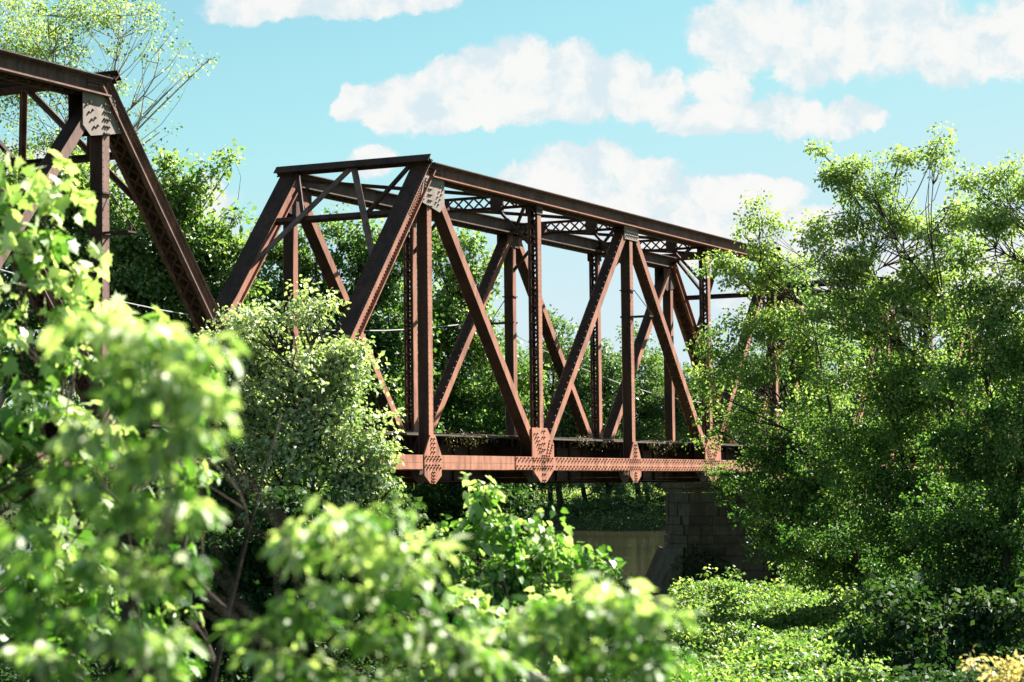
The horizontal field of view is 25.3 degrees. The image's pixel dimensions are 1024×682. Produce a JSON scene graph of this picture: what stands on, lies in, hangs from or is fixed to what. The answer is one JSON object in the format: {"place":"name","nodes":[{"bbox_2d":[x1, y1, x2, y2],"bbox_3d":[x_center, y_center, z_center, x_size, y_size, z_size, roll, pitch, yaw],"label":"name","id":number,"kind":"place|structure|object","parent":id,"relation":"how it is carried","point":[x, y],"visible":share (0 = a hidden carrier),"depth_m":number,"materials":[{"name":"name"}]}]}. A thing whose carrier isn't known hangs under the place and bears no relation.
{"place":"outdoors","nodes":[
{"label":"outdoors","id":0,"kind":"place"},
{"bbox_2d":[0,530,951,596],"bbox_3d":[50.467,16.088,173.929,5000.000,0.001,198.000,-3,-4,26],"label":"water","id":1,"kind":"structure","parent":0,"point":[636,550],"depth_m":211.05,"materials":[{"name":"liquid"}]},
{"bbox_2d":[639,481,913,594],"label":"stone pier","id":2,"kind":"structure","parent":1,"relation":"in","point":[689,511],"depth_m":102.92,"materials":[{"name":"stone"}]},
{"bbox_2d":[154,154,838,483],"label":"truss bridge span","id":3,"kind":"object","parent":2,"relation":"on","point":[522,450],"visible":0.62,"depth_m":76.05,"materials":[{"name":"metal"}]},
{"bbox_2d":[0,269,846,405],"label":"overhead wire","id":4,"kind":"object","parent":3,"relation":"attached to","point":[375,330],"visible":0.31,"depth_m":77.03,"materials":[{"name":"grey metal"}]},
{"bbox_2d":[356,429,689,455],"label":"dry vines","id":5,"kind":"object","parent":3,"relation":"on","point":[653,447],"visible":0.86,"depth_m":78.20,"materials":[{"name":"plant"}]},
{"bbox_2d":[669,523,841,589],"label":"ivy","id":6,"kind":"object","parent":2,"relation":"attached to","point":[700,568],"visible":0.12,"depth_m":102.64,"materials":[{"name":"green plant"}]},
{"bbox_2d":[741,277,1023,478],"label":"truss bridge span","id":7,"kind":"object","parent":2,"relation":"on","point":[871,350],"visible":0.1,"depth_m":112.29,"materials":[{"name":"metal"}]},
{"bbox_2d":[954,481,1023,567],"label":"stone pier","id":8,"kind":"structure","parent":1,"relation":"in","point":[997,511],"depth_m":143.58,"materials":[{"name":"stone"}]},
{"bbox_2d":[0,433,1019,681],"bbox_3d":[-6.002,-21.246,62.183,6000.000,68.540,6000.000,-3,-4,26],"label":"ground","id":9,"kind":"structure","parent":0,"point":[624,519],"depth_m":295.22,"materials":[{"name":"green plant"}]},
{"bbox_2d":[0,148,127,681],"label":"maple sapling","id":10,"kind":"object","parent":9,"relation":"on","point":[44,194],"visible":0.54,"depth_m":12.95,"materials":[{"name":"green plant"}]},
{"bbox_2d":[0,361,212,554],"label":"thicket","id":11,"kind":"object","parent":9,"relation":"on","point":[14,514],"visible":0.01,"depth_m":83.66,"materials":[{"name":"green plant"}]},
{"bbox_2d":[0,0,219,408],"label":"sycamore tree","id":12,"kind":"object","parent":9,"relation":"on","point":[36,49],"visible":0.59,"depth_m":81.81,"materials":[{"name":"green plant"}]},
{"bbox_2d":[0,138,272,405],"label":"leafy tree","id":13,"kind":"object","parent":9,"relation":"on","point":[214,248],"visible":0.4,"depth_m":77.36,"materials":[{"name":"green plant"}]},
{"bbox_2d":[0,301,298,681],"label":"box elder sapling","id":14,"kind":"object","parent":9,"relation":"on","point":[173,388],"visible":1,"depth_m":4.97,"materials":[{"name":"green plant"}]},
{"bbox_2d":[60,290,281,681],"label":"maple sapling","id":15,"kind":"object","parent":9,"relation":"on","point":[118,306],"visible":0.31,"depth_m":11.94,"materials":[{"name":"green plant"}]},
{"bbox_2d":[31,483,399,666],"bbox_3d":[-8.178,7.743,61.104,12.003,7.754,3.322,-3,-4,26],"label":"bush","id":16,"kind":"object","parent":9,"relation":"on","point":[124,607],"depth_m":60.72,"materials":[{"name":"green plant"}]},
{"bbox_2d":[0,49,284,485],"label":"truss bridge span","id":17,"kind":"object","parent":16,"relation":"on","point":[98,117],"visible":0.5,"depth_m":54.14,"materials":[{"name":"metal"}]},
{"bbox_2d":[78,464,374,681],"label":"thicket","id":18,"kind":"object","parent":9,"relation":"on","point":[224,503],"visible":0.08,"depth_m":49.69,"materials":[{"name":"green plant"}]},
{"bbox_2d":[128,411,444,668],"bbox_3d":[-4.869,4.550,50.851,7.153,6.790,10.708,-1,-4,-2],"label":"thicket","id":19,"kind":"object","parent":9,"relation":"on","point":[256,587],"visible":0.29,"depth_m":46.49,"materials":[{"name":"green plant"}]},
{"bbox_2d":[171,274,411,677],"bbox_3d":[-4.923,3.352,50.005,5.298,9.588,3.574,1,-4,-19],"label":"leafy tree","id":20,"kind":"object","parent":9,"relation":"on","point":[344,368],"visible":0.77,"depth_m":49.76,"materials":[{"name":"green plant"}]},
{"bbox_2d":[211,203,449,432],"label":"leafy tree","id":21,"kind":"object","parent":9,"relation":"on","point":[390,344],"visible":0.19,"depth_m":91.43,"materials":[{"name":"green plant"}]},
{"bbox_2d":[0,573,661,681],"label":"weed cover","id":22,"kind":"object","parent":9,"relation":"on","point":[15,677],"visible":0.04,"depth_m":53.57,"materials":[{"name":"green plant"}]},
{"bbox_2d":[205,492,544,681],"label":"box elder sapling","id":23,"kind":"object","parent":9,"relation":"on","point":[458,658],"visible":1,"depth_m":5.57,"materials":[{"name":"green plant"}]},
{"bbox_2d":[334,477,484,669],"bbox_3d":[-3.184,5.704,56.049,5.730,4.920,2.914,-1,-4,3],"label":"thicket","id":24,"kind":"object","parent":9,"relation":"on","point":[419,520],"visible":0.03,"depth_m":55.56,"materials":[{"name":"green plant"}]},
{"bbox_2d":[364,227,550,535],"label":"leafy tree","id":25,"kind":"object","parent":9,"relation":"on","point":[451,306],"visible":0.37,"depth_m":97.51,"materials":[{"name":"green plant"}]},
{"bbox_2d":[458,350,493,422],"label":"riverbank tree","id":26,"kind":"object","parent":9,"relation":"on","point":[472,376],"visible":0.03,"depth_m":309.89,"materials":[{"name":"green plant"}]},
{"bbox_2d":[458,369,495,420],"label":"riverbank tree","id":27,"kind":"object","parent":9,"relation":"on","point":[481,379],"depth_m":380.54,"materials":[{"name":"green plant"}]},
{"bbox_2d":[415,623,547,681],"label":"dead branch","id":28,"kind":"object","parent":9,"relation":"on","point":[530,675],"visible":0.11,"depth_m":8.58,"materials":[{"name":"brown wood"}]},
{"bbox_2d":[392,483,575,579],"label":"riverside bush","id":29,"kind":"object","parent":9,"relation":"on","point":[433,505],"visible":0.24,"depth_m":95.52,"materials":[{"name":"green plant"}]},
{"bbox_2d":[409,584,578,681],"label":"young shrub","id":30,"kind":"object","parent":9,"relation":"on","point":[472,601],"visible":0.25,"depth_m":13.98,"materials":[{"name":"green plant"}]},
{"bbox_2d":[393,472,627,681],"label":"broadleaf shrub","id":31,"kind":"object","parent":9,"relation":"on","point":[513,567],"visible":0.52,"depth_m":19.95,"materials":[{"name":"green plant"}]},
{"bbox_2d":[478,344,548,496],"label":"riverbank tree","id":32,"kind":"object","parent":9,"relation":"on","point":[523,353],"visible":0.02,"depth_m":307.62,"materials":[{"name":"green plant"}]},
{"bbox_2d":[476,384,568,507],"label":"riverbank tree","id":33,"kind":"object","parent":9,"relation":"on","point":[532,487],"visible":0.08,"depth_m":303.21,"materials":[{"name":"green plant"}]},
{"bbox_2d":[525,483,563,502],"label":"riverbank bush","id":34,"kind":"object","parent":9,"relation":"on","point":[542,491],"visible":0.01,"depth_m":314.81,"materials":[{"name":"green plant"}]},
{"bbox_2d":[526,374,586,504],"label":"riverbank tree","id":35,"kind":"object","parent":9,"relation":"on","point":[549,493],"visible":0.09,"depth_m":306.68,"materials":[{"name":"green plant"}]},
{"bbox_2d":[519,304,608,507],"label":"riverbank tree","id":36,"kind":"object","parent":9,"relation":"on","point":[582,381],"visible":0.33,"depth_m":302.88,"materials":[{"name":"green plant"}]},
{"bbox_2d":[553,484,578,496],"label":"riverbank bush","id":37,"kind":"object","parent":9,"relation":"on","point":[569,490],"visible":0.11,"depth_m":327.58,"materials":[{"name":"green plant"}]},
{"bbox_2d":[566,492,586,515],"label":"riverbank bush","id":38,"kind":"object","parent":9,"relation":"on","point":[577,501],"visible":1,"depth_m":298.35,"materials":[{"name":"green plant"}]},
{"bbox_2d":[454,491,702,529],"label":"bank undergrowth","id":39,"kind":"object","parent":9,"relation":"on","point":[653,500],"visible":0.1,"depth_m":298.41,"materials":[{"name":"green plant"}]},
{"bbox_2d":[561,382,618,502],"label":"riverbank tree","id":40,"kind":"object","parent":9,"relation":"on","point":[585,488],"visible":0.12,"depth_m":308.36,"materials":[{"name":"green plant"}]},
{"bbox_2d":[472,572,708,681],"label":"box elder sapling","id":41,"kind":"object","parent":9,"relation":"on","point":[639,616],"visible":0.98,"depth_m":5.77,"materials":[{"name":"green plant"}]},
{"bbox_2d":[574,482,611,507],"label":"riverbank bush","id":42,"kind":"object","parent":9,"relation":"on","point":[597,488],"visible":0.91,"depth_m":300.66,"materials":[{"name":"green plant"}]},
{"bbox_2d":[560,332,653,502],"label":"riverbank tree","id":43,"kind":"object","parent":9,"relation":"on","point":[610,362],"visible":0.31,"depth_m":305.25,"materials":[{"name":"green plant"}]},
{"bbox_2d":[598,493,615,512],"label":"riverbank bush","id":44,"kind":"object","parent":9,"relation":"on","point":[604,501],"visible":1,"depth_m":297.98,"materials":[{"name":"green plant"}]},
{"bbox_2d":[516,483,704,499],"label":"meadow growth","id":45,"kind":"object","parent":9,"relation":"on","point":[578,491],"depth_m":336.90,"materials":[{"name":"green plant"}]},
{"bbox_2d":[602,483,635,501],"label":"riverbank bush","id":46,"kind":"object","parent":9,"relation":"on","point":[629,490],"visible":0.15,"depth_m":315.87,"materials":[{"name":"green plant"}]},
{"bbox_2d":[608,483,639,506],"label":"riverbank bush","id":47,"kind":"object","parent":9,"relation":"on","point":[619,491],"visible":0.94,"depth_m":299.52,"materials":[{"name":"green plant"}]},
{"bbox_2d":[605,321,664,499],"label":"riverbank tree","id":48,"kind":"object","parent":9,"relation":"on","point":[656,373],"visible":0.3,"depth_m":309.48,"materials":[{"name":"green plant"}]},
{"bbox_2d":[630,482,657,505],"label":"riverbank bush","id":49,"kind":"object","parent":9,"relation":"on","point":[647,491],"visible":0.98,"depth_m":298.41,"materials":[{"name":"green plant"}]},
{"bbox_2d":[637,343,663,494],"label":"riverbank tree","id":50,"kind":"object","parent":9,"relation":"on","point":[662,357],"visible":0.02,"depth_m":376.23,"materials":[{"name":"green plant"}]},
{"bbox_2d":[618,384,684,503],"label":"riverbank tree","id":51,"kind":"object","parent":9,"relation":"on","point":[657,401],"visible":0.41,"depth_m":305.74,"materials":[{"name":"green plant"}]},
{"bbox_2d":[647,482,672,504],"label":"riverbank bush","id":52,"kind":"object","parent":9,"relation":"on","point":[660,488],"visible":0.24,"depth_m":301.08,"materials":[{"name":"green plant"}]},
{"bbox_2d":[640,377,699,488],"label":"riverbank tree","id":53,"kind":"object","parent":9,"relation":"on","point":[658,431],"visible":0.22,"depth_m":307.95,"materials":[{"name":"green plant"}]},
{"bbox_2d":[661,361,735,492],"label":"riverbank tree","id":54,"kind":"object","parent":9,"relation":"on","point":[683,432],"visible":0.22,"depth_m":306.95,"materials":[{"name":"green plant"}]},
{"bbox_2d":[693,352,745,439],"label":"riverbank tree","id":55,"kind":"object","parent":9,"relation":"on","point":[717,373],"depth_m":369.82,"materials":[{"name":"green plant"}]},
{"bbox_2d":[700,396,749,433],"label":"riverbank tree","id":56,"kind":"object","parent":9,"relation":"on","point":[733,407],"visible":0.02,"depth_m":309.81,"materials":[{"name":"green plant"}]},
{"bbox_2d":[712,351,767,444],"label":"riverbank tree","id":57,"kind":"object","parent":9,"relation":"on","point":[739,387],"visible":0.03,"depth_m":309.50,"materials":[{"name":"green plant"}]},
{"bbox_2d":[736,338,780,427],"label":"riverbank tree","id":58,"kind":"object","parent":9,"relation":"on","point":[751,347],"visible":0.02,"depth_m":380.88,"materials":[{"name":"green plant"}]},
{"bbox_2d":[738,338,802,441],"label":"riverbank tree","id":59,"kind":"object","parent":9,"relation":"on","point":[760,364],"visible":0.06,"depth_m":303.60,"materials":[{"name":"green plant"}]},
{"bbox_2d":[664,575,899,681],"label":"vine cover","id":60,"kind":"object","parent":9,"relation":"on","point":[761,646],"visible":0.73,"depth_m":56.76,"materials":[{"name":"green plant"}]},
{"bbox_2d":[668,561,902,625],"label":"tall weeds","id":61,"kind":"object","parent":9,"relation":"on","point":[726,599],"visible":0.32,"depth_m":72.39,"materials":[{"name":"green plant"}]},
{"bbox_2d":[680,188,912,604],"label":"leafy tree","id":62,"kind":"object","parent":9,"relation":"on","point":[793,495],"visible":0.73,"depth_m":67.72,"materials":[{"name":"green plant"}]},
{"bbox_2d":[825,365,878,419],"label":"riverbank tree","id":63,"kind":"object","parent":9,"relation":"on","point":[833,372],"visible":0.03,"depth_m":381.82,"materials":[{"name":"green plant"}]},
{"bbox_2d":[863,348,913,448],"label":"riverbank tree","id":64,"kind":"object","parent":9,"relation":"on","point":[876,419],"visible":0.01,"depth_m":308.27,"materials":[{"name":"green plant"}]},
{"bbox_2d":[870,338,910,440],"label":"riverbank tree","id":65,"kind":"object","parent":9,"relation":"on","point":[891,365],"visible":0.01,"depth_m":377.51,"materials":[{"name":"green plant"}]},
{"bbox_2d":[770,121,1012,586],"bbox_3d":[10.738,1.268,64.061,6.992,14.816,3.682,-1,-4,0],"label":"leafy tree","id":66,"kind":"object","parent":9,"relation":"on","point":[883,482],"visible":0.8,"depth_m":63.74,"materials":[{"name":"green plant"}]},
{"bbox_2d":[790,568,1023,681],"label":"thicket","id":67,"kind":"object","parent":9,"relation":"on","point":[981,625],"visible":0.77,"depth_m":44.93,"materials":[{"name":"green plant"}]},
{"bbox_2d":[830,580,1023,681],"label":"shade weeds","id":68,"kind":"object","parent":9,"relation":"on","point":[959,675],"visible":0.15,"depth_m":41.95,"materials":[{"name":"green plant"}]},
{"bbox_2d":[839,148,1023,645],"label":"leafy tree","id":69,"kind":"object","parent":9,"relation":"on","point":[974,532],"visible":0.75,"depth_m":59.70,"materials":[{"name":"green plant"}]},
{"bbox_2d":[957,644,1023,681],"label":"cream tipped shrub","id":70,"kind":"object","parent":9,"relation":"on","point":[1008,676],"visible":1,"depth_m":16.98,"materials":[{"name":"yellow plant"}]},
{"bbox_2d":[963,361,1018,451],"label":"riverbank tree","id":71,"kind":"object","parent":9,"relation":"on","point":[992,393],"visible":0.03,"depth_m":309.82,"materials":[{"name":"green plant"}]},
{"bbox_2d":[0,0,1023,437],"label":"sky","id":72,"kind":"structure","parent":0,"point":[669,111],"materials":[{"name":"blue"}]}
]}

